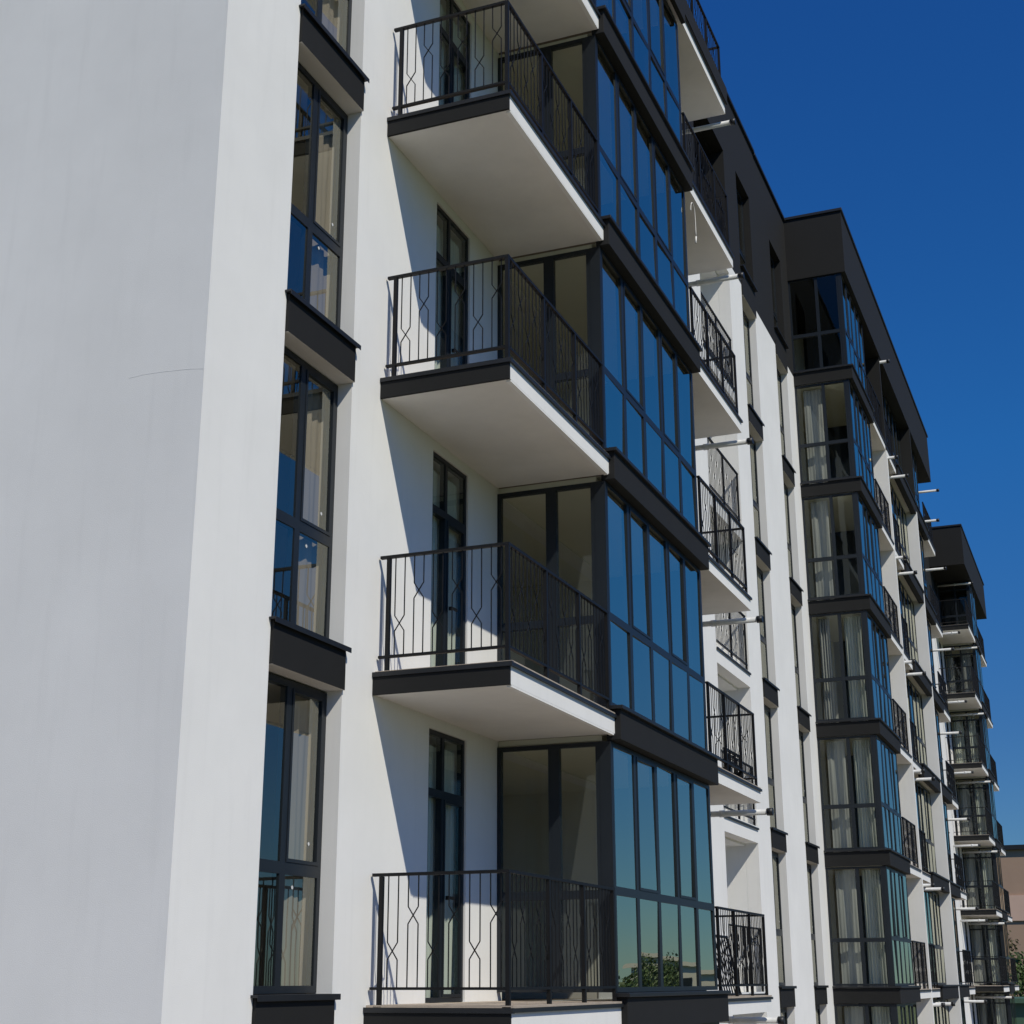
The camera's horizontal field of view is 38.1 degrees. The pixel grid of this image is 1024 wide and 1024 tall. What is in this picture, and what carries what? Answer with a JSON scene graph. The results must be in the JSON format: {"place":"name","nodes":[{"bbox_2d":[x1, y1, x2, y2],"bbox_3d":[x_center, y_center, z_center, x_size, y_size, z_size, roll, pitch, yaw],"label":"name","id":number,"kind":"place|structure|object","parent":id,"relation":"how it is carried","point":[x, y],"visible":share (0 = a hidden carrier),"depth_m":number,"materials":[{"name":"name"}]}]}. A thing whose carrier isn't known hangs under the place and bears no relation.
{"place":"outdoors","nodes":[
{"label":"outdoors","id":0,"kind":"place"},
{"bbox_2d":[723,749,739,776],"bbox_3d":[3.215,3.687,21.574,0.100,0.390,0.950,-7,-19,21],"label":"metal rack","id":1,"kind":"object","parent":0,"point":[735,772],"visible":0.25,"depth_m":21.62,"materials":[{"name":"black metal"}]},
{"bbox_2d":[686,0,1023,844],"label":"sky","id":2,"kind":"structure","parent":0,"point":[905,117],"materials":[{"name":"blue"}]},
{"bbox_2d":[1000,844,1023,995],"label":"brown building","id":3,"kind":"structure","parent":0,"point":[1012,864],"depth_m":114.86,"materials":[{"name":"brown brick"}]},
{"bbox_2d":[1014,997,1023,1023],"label":"green shed","id":4,"kind":"structure","parent":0,"point":[1019,1005],"depth_m":83.36,"materials":[{"name":"green metal"}]},
{"label":"ground","id":5,"kind":"structure","parent":0,"visible":0},
{"bbox_2d":[0,0,1018,1023],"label":"apartment building","id":6,"kind":"structure","parent":5,"relation":"on","point":[600,426],"depth_m":15.49,"materials":[{"name":"paint"}]},
{"bbox_2d":[250,672,340,1001],"bbox_3d":[-1.856,2.718,12.448,0.317,2.641,1.350,-7,-19,21],"label":"window","id":7,"kind":"structure","parent":6,"relation":"in","point":[281,865],"depth_m":12.64,"materials":[{"name":"black metal"}]},
{"bbox_2d":[280,695,312,985],"bbox_3d":[-1.872,2.852,12.920,0.052,2.560,0.360,-7,-19,21],"label":"curtain","id":8,"kind":"object","parent":6,"relation":"hanging from","point":[294,922],"visible":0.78,"depth_m":12.91,"materials":[{"name":"beige fabric"}]},
{"bbox_2d":[296,379,324,632],"bbox_3d":[-1.878,-0.008,13.827,0.052,2.560,0.360,-7,-19,21],"label":"curtain","id":9,"kind":"object","parent":6,"relation":"hanging from","point":[308,584],"visible":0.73,"depth_m":13.84,"materials":[{"name":"beige fabric"}]},
{"bbox_2d":[269,346,351,652],"bbox_3d":[-1.862,-0.142,13.355,0.317,2.641,1.350,-7,-19,21],"label":"window","id":10,"kind":"structure","parent":6,"relation":"in","point":[297,526],"depth_m":13.58,"materials":[{"name":"black metal"}]},
{"bbox_2d":[310,104,335,318],"bbox_3d":[-1.884,-2.867,14.734,0.052,2.560,0.360,-7,-19,21],"label":"curtain","id":11,"kind":"object","parent":6,"relation":"hanging from","point":[321,260],"visible":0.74,"depth_m":14.79,"materials":[{"name":"beige fabric"}]},
{"bbox_2d":[285,62,360,349],"bbox_3d":[-1.868,-3.002,14.261,0.317,2.641,1.350,-7,-19,21],"label":"window","id":12,"kind":"structure","parent":6,"relation":"in","point":[305,219],"depth_m":14.49,"materials":[{"name":"black metal"}]},
{"bbox_2d":[322,0,341,42],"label":"curtain","id":13,"kind":"object","parent":6,"relation":"hanging from","point":[331,15],"visible":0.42,"depth_m":15.49,"materials":[{"name":"beige fabric"}]},
{"bbox_2d":[299,0,369,82],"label":"window","id":14,"kind":"structure","parent":6,"relation":"in","point":[316,13],"depth_m":15.04,"materials":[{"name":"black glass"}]},
{"bbox_2d":[425,745,453,997],"bbox_3d":[-0.776,3.659,15.108,0.065,2.500,0.800,-7,-19,21],"label":"curtain","id":15,"kind":"object","parent":6,"relation":"hanging from","point":[449,788],"visible":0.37,"depth_m":15.21,"materials":[{"name":"grey fabric"}]},
{"bbox_2d":[430,471,456,666],"bbox_3d":[-0.782,0.799,16.015,0.065,2.500,0.800,-7,-19,21],"label":"curtain","id":16,"kind":"object","parent":6,"relation":"hanging from","point":[452,501],"visible":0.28,"depth_m":16.18,"materials":[{"name":"grey fabric"}]},
{"bbox_2d":[425,729,464,1002],"bbox_3d":[-0.697,3.589,15.058,0.162,2.652,0.940,-7,-19,21],"label":"balcony door","id":17,"kind":"structure","parent":6,"relation":"in","point":[442,798],"depth_m":15.15,"materials":[{"name":"black metal"}]},
{"bbox_2d":[435,225,458,368],"bbox_3d":[-0.788,-2.061,16.922,0.065,2.500,0.800,-7,-19,21],"label":"curtain","id":18,"kind":"object","parent":6,"relation":"hanging from","point":[454,253],"visible":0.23,"depth_m":17.15,"materials":[{"name":"grey fabric"}]},
{"bbox_2d":[430,451,466,665],"bbox_3d":[-0.703,0.730,15.965,0.162,2.652,0.940,-7,-19,21],"label":"balcony door","id":19,"kind":"structure","parent":6,"relation":"in","point":[446,521],"depth_m":16.14,"materials":[{"name":"black metal"}]},
{"bbox_2d":[439,4,460,104],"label":"curtain","id":20,"kind":"object","parent":6,"relation":"hanging from","point":[456,41],"visible":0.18,"depth_m":18.09,"materials":[{"name":"grey fabric"}]},
{"bbox_2d":[435,204,467,367],"bbox_3d":[-0.709,-2.130,16.871,0.162,2.652,0.940,-7,-19,21],"label":"balcony door","id":21,"kind":"structure","parent":6,"relation":"in","point":[448,225],"depth_m":17.10,"materials":[{"name":"black metal"}]},
{"bbox_2d":[438,0,469,105],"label":"balcony door","id":22,"kind":"structure","parent":6,"relation":"in","point":[451,7],"depth_m":18.03,"materials":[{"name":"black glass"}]},
{"bbox_2d":[499,0,694,191],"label":"bay window","id":23,"kind":"structure","parent":6,"relation":"in","point":[639,38],"depth_m":20.90,"materials":[{"name":"blue glass"}]},
{"bbox_2d":[498,35,702,372],"bbox_3d":[1.305,-3.998,20.519,1.503,3.000,4.340,-7,-19,21],"label":"bay window","id":24,"kind":"structure","parent":6,"relation":"in","point":[642,199],"depth_m":19.55,"materials":[{"name":"blue glass"}]},
{"bbox_2d":[498,246,710,570],"bbox_3d":[1.311,-1.139,19.612,1.503,3.000,4.340,-7,-19,21],"label":"bay window","id":25,"kind":"structure","parent":6,"relation":"in","point":[649,432],"depth_m":18.63,"materials":[{"name":"blue glass"}]},
{"bbox_2d":[497,480,720,785],"bbox_3d":[1.317,1.721,18.706,1.503,3.000,4.340,-7,-19,21],"label":"bay window","id":26,"kind":"structure","parent":6,"relation":"in","point":[650,591],"depth_m":17.66,"materials":[{"name":"blue glass"}]},
{"bbox_2d":[497,741,730,1023],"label":"bay window","id":27,"kind":"structure","parent":6,"relation":"in","point":[654,837],"depth_m":16.78,"materials":[{"name":"blue glass"}]},
{"bbox_2d":[690,202,696,243],"bbox_3d":[2.785,-4.455,22.733,0.028,0.651,0.279,-7,-19,21],"label":"hanging cable","id":28,"kind":"object","parent":6,"relation":"hanging from","point":[695,223],"visible":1,"depth_m":22.81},
{"bbox_2d":[716,935,741,995],"bbox_3d":[3.005,6.400,20.918,0.040,0.830,1.050,-19,-23,16],"label":"spare railing panel","id":29,"kind":"object","parent":6,"relation":"on","point":[732,993],"visible":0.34,"depth_m":21.05,"materials":[{"name":"black metal"}]},
{"bbox_2d":[736,188,757,291],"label":"window","id":30,"kind":"structure","parent":6,"relation":"in","point":[742,253],"depth_m":34.53,"materials":[{"name":"black glass"}]},
{"bbox_2d":[742,309,764,426],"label":"window","id":31,"kind":"structure","parent":6,"relation":"in","point":[748,375],"depth_m":33.58,"materials":[{"name":"black glass"}]},
{"bbox_2d":[749,434,771,554],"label":"window","id":32,"kind":"structure","parent":6,"relation":"in","point":[755,502],"depth_m":32.64,"materials":[{"name":"black glass"}]},
{"bbox_2d":[756,565,779,690],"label":"window","id":33,"kind":"structure","parent":6,"relation":"in","point":[763,640],"depth_m":31.76,"materials":[{"name":"black glass"}]},
{"bbox_2d":[764,704,787,834],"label":"window","id":34,"kind":"structure","parent":6,"relation":"in","point":[766,709],"depth_m":30.85,"materials":[{"name":"black glass"}]},
{"bbox_2d":[770,256,788,348],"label":"window","id":35,"kind":"structure","parent":6,"relation":"in","point":[776,328],"depth_m":37.55,"materials":[{"name":"black glass"}]},
{"bbox_2d":[780,1007,787,1023],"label":"window","id":36,"kind":"structure","parent":6,"relation":"in","point":[782,1010],"depth_m":29.40,"materials":[{"name":"black glass"}]},
{"bbox_2d":[772,852,796,988],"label":"window","id":37,"kind":"structure","parent":6,"relation":"in","point":[779,932],"depth_m":29.91,"materials":[{"name":"black glass"}]},
{"bbox_2d":[777,369,795,472],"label":"window","id":38,"kind":"structure","parent":6,"relation":"in","point":[778,374],"depth_m":36.72,"materials":[{"name":"black glass"}]},
{"bbox_2d":[783,482,803,591],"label":"window","id":39,"kind":"structure","parent":6,"relation":"in","point":[789,548],"depth_m":35.80,"materials":[{"name":"black glass"}]},
{"bbox_2d":[791,604,810,716],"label":"window","id":40,"kind":"structure","parent":6,"relation":"in","point":[792,607],"depth_m":34.89,"materials":[{"name":"black glass"}]},
{"bbox_2d":[798,730,819,848],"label":"window","id":41,"kind":"structure","parent":6,"relation":"in","point":[804,796],"depth_m":33.97,"materials":[{"name":"black glass"}]},
{"bbox_2d":[803,389,826,483],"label":"curtain","id":42,"kind":"object","parent":6,"relation":"hanging from","point":[814,424],"visible":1,"depth_m":37.62,"materials":[{"name":"grey fabric"}]},
{"bbox_2d":[815,1005,820,1023],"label":"window","id":43,"kind":"structure","parent":6,"relation":"in","point":[817,1007],"depth_m":32.49,"materials":[{"name":"black glass"}]},
{"bbox_2d":[807,864,828,987],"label":"window","id":44,"kind":"structure","parent":6,"relation":"in","point":[813,939],"depth_m":33.03,"materials":[{"name":"black glass"}]},
{"bbox_2d":[810,501,833,600],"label":"curtain","id":45,"kind":"object","parent":6,"relation":"hanging from","point":[821,545],"visible":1,"depth_m":36.71,"materials":[{"name":"grey fabric"}]},
{"bbox_2d":[818,618,835,722],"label":"curtain","id":46,"kind":"object","parent":6,"relation":"hanging from","point":[826,666],"visible":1,"depth_m":35.83,"materials":[{"name":"grey fabric"}]},
{"bbox_2d":[788,273,874,427],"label":"bay window","id":47,"kind":"structure","parent":6,"relation":"in","point":[838,351],"depth_m":38.59,"materials":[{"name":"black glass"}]},
{"bbox_2d":[794,379,882,532],"bbox_3d":[8.571,-1.397,38.700,1.528,3.000,3.515,-7,-19,21],"label":"bay window","id":48,"kind":"structure","parent":6,"relation":"in","point":[849,459],"depth_m":37.69,"materials":[{"name":"black glass"}]},
{"bbox_2d":[826,741,851,851],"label":"curtain","id":49,"kind":"object","parent":6,"relation":"hanging from","point":[841,832],"visible":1,"depth_m":34.89,"materials":[{"name":"grey fabric"}]},
{"bbox_2d":[802,492,891,641],"bbox_3d":[8.577,1.463,37.794,1.528,3.000,3.515,-7,-19,21],"label":"bay window","id":50,"kind":"structure","parent":6,"relation":"in","point":[855,557],"depth_m":36.82,"materials":[{"name":"black glass"}]},
{"bbox_2d":[835,870,862,983],"bbox_3d":[7.725,9.553,33.956,0.460,2.600,0.041,-7,-19,21],"label":"curtain","id":51,"kind":"object","parent":6,"relation":"hanging from","point":[848,923],"visible":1,"depth_m":33.97,"materials":[{"name":"white fabric"}]},
{"bbox_2d":[844,1007,863,1023],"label":"curtain","id":52,"kind":"object","parent":6,"relation":"hanging from","point":[853,1015],"visible":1,"depth_m":33.39,"materials":[{"name":"white fabric"}]},
{"bbox_2d":[809,610,900,755],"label":"bay window","id":53,"kind":"structure","parent":6,"relation":"in","point":[880,721],"depth_m":35.69,"materials":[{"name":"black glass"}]},
{"bbox_2d":[843,616,867,720],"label":"curtain","id":54,"kind":"object","parent":6,"relation":"hanging from","point":[855,665],"visible":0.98,"depth_m":35.66,"materials":[{"name":"grey fabric"}]},
{"bbox_2d":[817,735,910,875],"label":"bay window","id":55,"kind":"structure","parent":6,"relation":"in","point":[889,851],"depth_m":34.75,"materials":[{"name":"black glass"}]},
{"bbox_2d":[852,739,876,846],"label":"curtain","id":56,"kind":"object","parent":6,"relation":"hanging from","point":[864,792],"visible":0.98,"depth_m":34.75,"materials":[{"name":"grey fabric"}]},
{"bbox_2d":[825,866,921,1003],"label":"bay window","id":57,"kind":"structure","parent":6,"relation":"in","point":[893,883],"depth_m":33.81,"materials":[{"name":"black glass"}]},
{"bbox_2d":[861,870,887,983],"bbox_3d":[8.280,9.508,33.816,0.400,2.600,0.098,-7,-19,21],"label":"curtain","id":58,"kind":"object","parent":6,"relation":"hanging from","point":[874,924],"visible":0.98,"depth_m":33.83,"materials":[{"name":"white fabric"}]},
{"bbox_2d":[834,1002,917,1023],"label":"bay window","id":59,"kind":"structure","parent":6,"relation":"in","point":[906,1013],"depth_m":33.46,"materials":[{"name":"black glass"}]},
{"bbox_2d":[871,1007,890,1023],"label":"curtain","id":60,"kind":"object","parent":6,"relation":"hanging from","point":[880,1015],"visible":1,"depth_m":33.24,"materials":[{"name":"white fabric"}]},
{"bbox_2d":[882,391,916,513],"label":"bay window","id":61,"kind":"structure","parent":6,"relation":"in","point":[900,486],"depth_m":47.08,"materials":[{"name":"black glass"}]},
{"bbox_2d":[889,481,924,603],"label":"bay window","id":62,"kind":"structure","parent":6,"relation":"in","point":[911,584],"depth_m":46.27,"materials":[{"name":"black glass"}]},
{"bbox_2d":[897,576,932,695],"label":"bay window","id":63,"kind":"structure","parent":6,"relation":"in","point":[922,683],"depth_m":45.42,"materials":[{"name":"black glass"}]},
{"bbox_2d":[911,450,928,540],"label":"window","id":64,"kind":"structure","parent":6,"relation":"in","point":[923,529],"depth_m":50.86,"materials":[{"name":"black glass"}]},
{"bbox_2d":[906,676,940,792],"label":"bay window","id":65,"kind":"structure","parent":6,"relation":"in","point":[915,707],"depth_m":44.57,"materials":[{"name":"black glass"}]},
{"bbox_2d":[919,534,936,624],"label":"window","id":66,"kind":"structure","parent":6,"relation":"in","point":[931,615],"depth_m":50.05,"materials":[{"name":"black glass"}]},
{"bbox_2d":[915,781,949,892],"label":"bay window","id":67,"kind":"structure","parent":6,"relation":"in","point":[923,800],"depth_m":43.71,"materials":[{"name":"black glass"}]},
{"bbox_2d":[926,618,944,712],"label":"window","id":68,"kind":"structure","parent":6,"relation":"in","point":[939,702],"depth_m":49.17,"materials":[{"name":"black glass"}]},
{"bbox_2d":[939,642,943,678],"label":"balcony door","id":69,"kind":"structure","parent":6,"relation":"in","point":[939,642],"depth_m":66.27,"materials":[{"name":"black glass"}]},
{"bbox_2d":[933,999,949,1023],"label":"bay window","id":70,"kind":"structure","parent":6,"relation":"in","point":[941,1014],"depth_m":42.11,"materials":[{"name":"black glass"}]},
{"bbox_2d":[923,887,959,999],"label":"bay window","id":71,"kind":"structure","parent":6,"relation":"in","point":[931,898],"depth_m":42.75,"materials":[{"name":"black glass"}]},
{"bbox_2d":[934,708,952,803],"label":"window","id":72,"kind":"structure","parent":6,"relation":"in","point":[947,793],"depth_m":48.32,"materials":[{"name":"glass"}]},
{"bbox_2d":[946,722,951,763],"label":"balcony door","id":73,"kind":"structure","parent":6,"relation":"in","point":[946,722],"depth_m":65.14,"materials":[{"name":"black glass"}]},
{"bbox_2d":[946,651,955,692],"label":"curtain","id":74,"kind":"object","parent":6,"relation":"hanging from","point":[950,664],"visible":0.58,"depth_m":67.28,"materials":[{"name":"grey fabric"}]},
{"bbox_2d":[943,801,961,898],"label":"window","id":75,"kind":"structure","parent":6,"relation":"in","point":[955,888],"depth_m":47.45,"materials":[{"name":"glass"}]},
{"bbox_2d":[952,713,966,762],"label":"curtain","id":76,"kind":"object","parent":6,"relation":"hanging from","point":[957,726],"visible":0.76,"depth_m":66.29,"materials":[{"name":"grey fabric"}]},
{"bbox_2d":[937,581,981,656],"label":"bay window","id":77,"kind":"structure","parent":6,"relation":"in","point":[969,597],"depth_m":68.91,"materials":[{"name":"black glass"}]},
{"bbox_2d":[951,897,969,997],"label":"window","id":78,"kind":"structure","parent":6,"relation":"in","point":[964,990],"depth_m":46.55,"materials":[{"name":"glass"}]},
{"bbox_2d":[960,997,965,1023],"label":"window","id":79,"kind":"structure","parent":6,"relation":"in","point":[961,999],"depth_m":46.18,"materials":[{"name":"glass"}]},
{"bbox_2d":[943,644,987,719],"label":"bay window","id":80,"kind":"structure","parent":6,"relation":"in","point":[975,658],"depth_m":67.33,"materials":[{"name":"black glass"}]},
{"bbox_2d":[958,781,973,834],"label":"curtain","id":81,"kind":"object","parent":6,"relation":"hanging from","point":[964,797],"visible":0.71,"depth_m":65.41,"materials":[{"name":"grey fabric"}]},
{"bbox_2d":[961,649,972,691],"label":"curtain","id":82,"kind":"object","parent":6,"relation":"hanging from","point":[966,660],"visible":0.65,"depth_m":67.06,"materials":[{"name":"grey fabric"}]},
{"bbox_2d":[964,922,971,984],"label":"balcony door","id":83,"kind":"structure","parent":6,"relation":"in","point":[964,922],"depth_m":62.66,"materials":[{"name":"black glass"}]},
{"bbox_2d":[964,850,979,908],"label":"curtain","id":84,"kind":"object","parent":6,"relation":"hanging from","point":[970,869],"visible":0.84,"depth_m":64.48,"materials":[{"name":"grey fabric"}]},
{"bbox_2d":[949,710,994,784],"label":"bay window","id":85,"kind":"structure","parent":6,"relation":"in","point":[981,723],"depth_m":66.31,"materials":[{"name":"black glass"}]},
{"bbox_2d":[967,713,978,762],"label":"curtain","id":86,"kind":"object","parent":6,"relation":"hanging from","point":[972,729],"visible":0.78,"depth_m":66.13,"materials":[{"name":"grey fabric"}]},
{"bbox_2d":[971,994,974,1023],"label":"balcony door","id":87,"kind":"structure","parent":6,"relation":"in","point":[971,994],"depth_m":61.77,"materials":[{"name":"black glass"}]},
{"bbox_2d":[955,778,1001,851],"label":"bay window","id":88,"kind":"structure","parent":6,"relation":"in","point":[988,790],"depth_m":65.39,"materials":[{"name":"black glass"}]},
{"bbox_2d":[971,922,986,983],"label":"curtain","id":89,"kind":"object","parent":6,"relation":"hanging from","point":[977,940],"visible":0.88,"depth_m":63.54,"materials":[{"name":"white fabric"}]},
{"bbox_2d":[974,780,986,834],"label":"curtain","id":90,"kind":"object","parent":6,"relation":"hanging from","point":[979,796],"visible":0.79,"depth_m":65.19,"materials":[{"name":"grey fabric"}]},
{"bbox_2d":[977,994,985,1023],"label":"curtain","id":91,"kind":"object","parent":6,"relation":"hanging from","point":[982,1014],"visible":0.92,"depth_m":62.83,"materials":[{"name":"white fabric"}]},
{"bbox_2d":[962,847,1007,920],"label":"bay window","id":92,"kind":"structure","parent":6,"relation":"in","point":[995,857],"depth_m":64.52,"materials":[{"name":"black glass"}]},
{"bbox_2d":[980,849,995,908],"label":"curtain","id":93,"kind":"object","parent":6,"relation":"hanging from","point":[986,863],"visible":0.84,"depth_m":64.28,"materials":[{"name":"grey fabric"}]},
{"bbox_2d":[968,919,1015,992],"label":"bay window","id":94,"kind":"structure","parent":6,"relation":"in","point":[1001,932],"depth_m":64.00,"materials":[{"name":"black glass"}]},
{"bbox_2d":[987,921,999,983],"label":"curtain","id":95,"kind":"object","parent":6,"relation":"hanging from","point":[992,943],"visible":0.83,"depth_m":63.36,"materials":[{"name":"white fabric"}]},
{"bbox_2d":[975,992,1016,1023],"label":"bay window","id":96,"kind":"structure","parent":6,"relation":"in","point":[990,1011],"depth_m":63.58,"materials":[{"name":"black glass"}]},
{"bbox_2d":[994,994,1006,1023],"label":"curtain","id":97,"kind":"object","parent":6,"relation":"hanging from","point":[1000,1009],"visible":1,"depth_m":62.60,"materials":[{"name":"white fabric"}]},
{"bbox_2d":[1008,930,1020,996],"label":"thin tree","id":98,"kind":"object","parent":5,"relation":"on","point":[1011,945],"visible":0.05,"depth_m":100.56,"materials":[{"name":"green plant"}]},
{"bbox_2d":[1010,948,1023,996],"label":"bushy tree","id":99,"kind":"object","parent":5,"relation":"on","point":[1020,973],"visible":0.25,"depth_m":95.38,"materials":[{"name":"green plant"}]}
]}

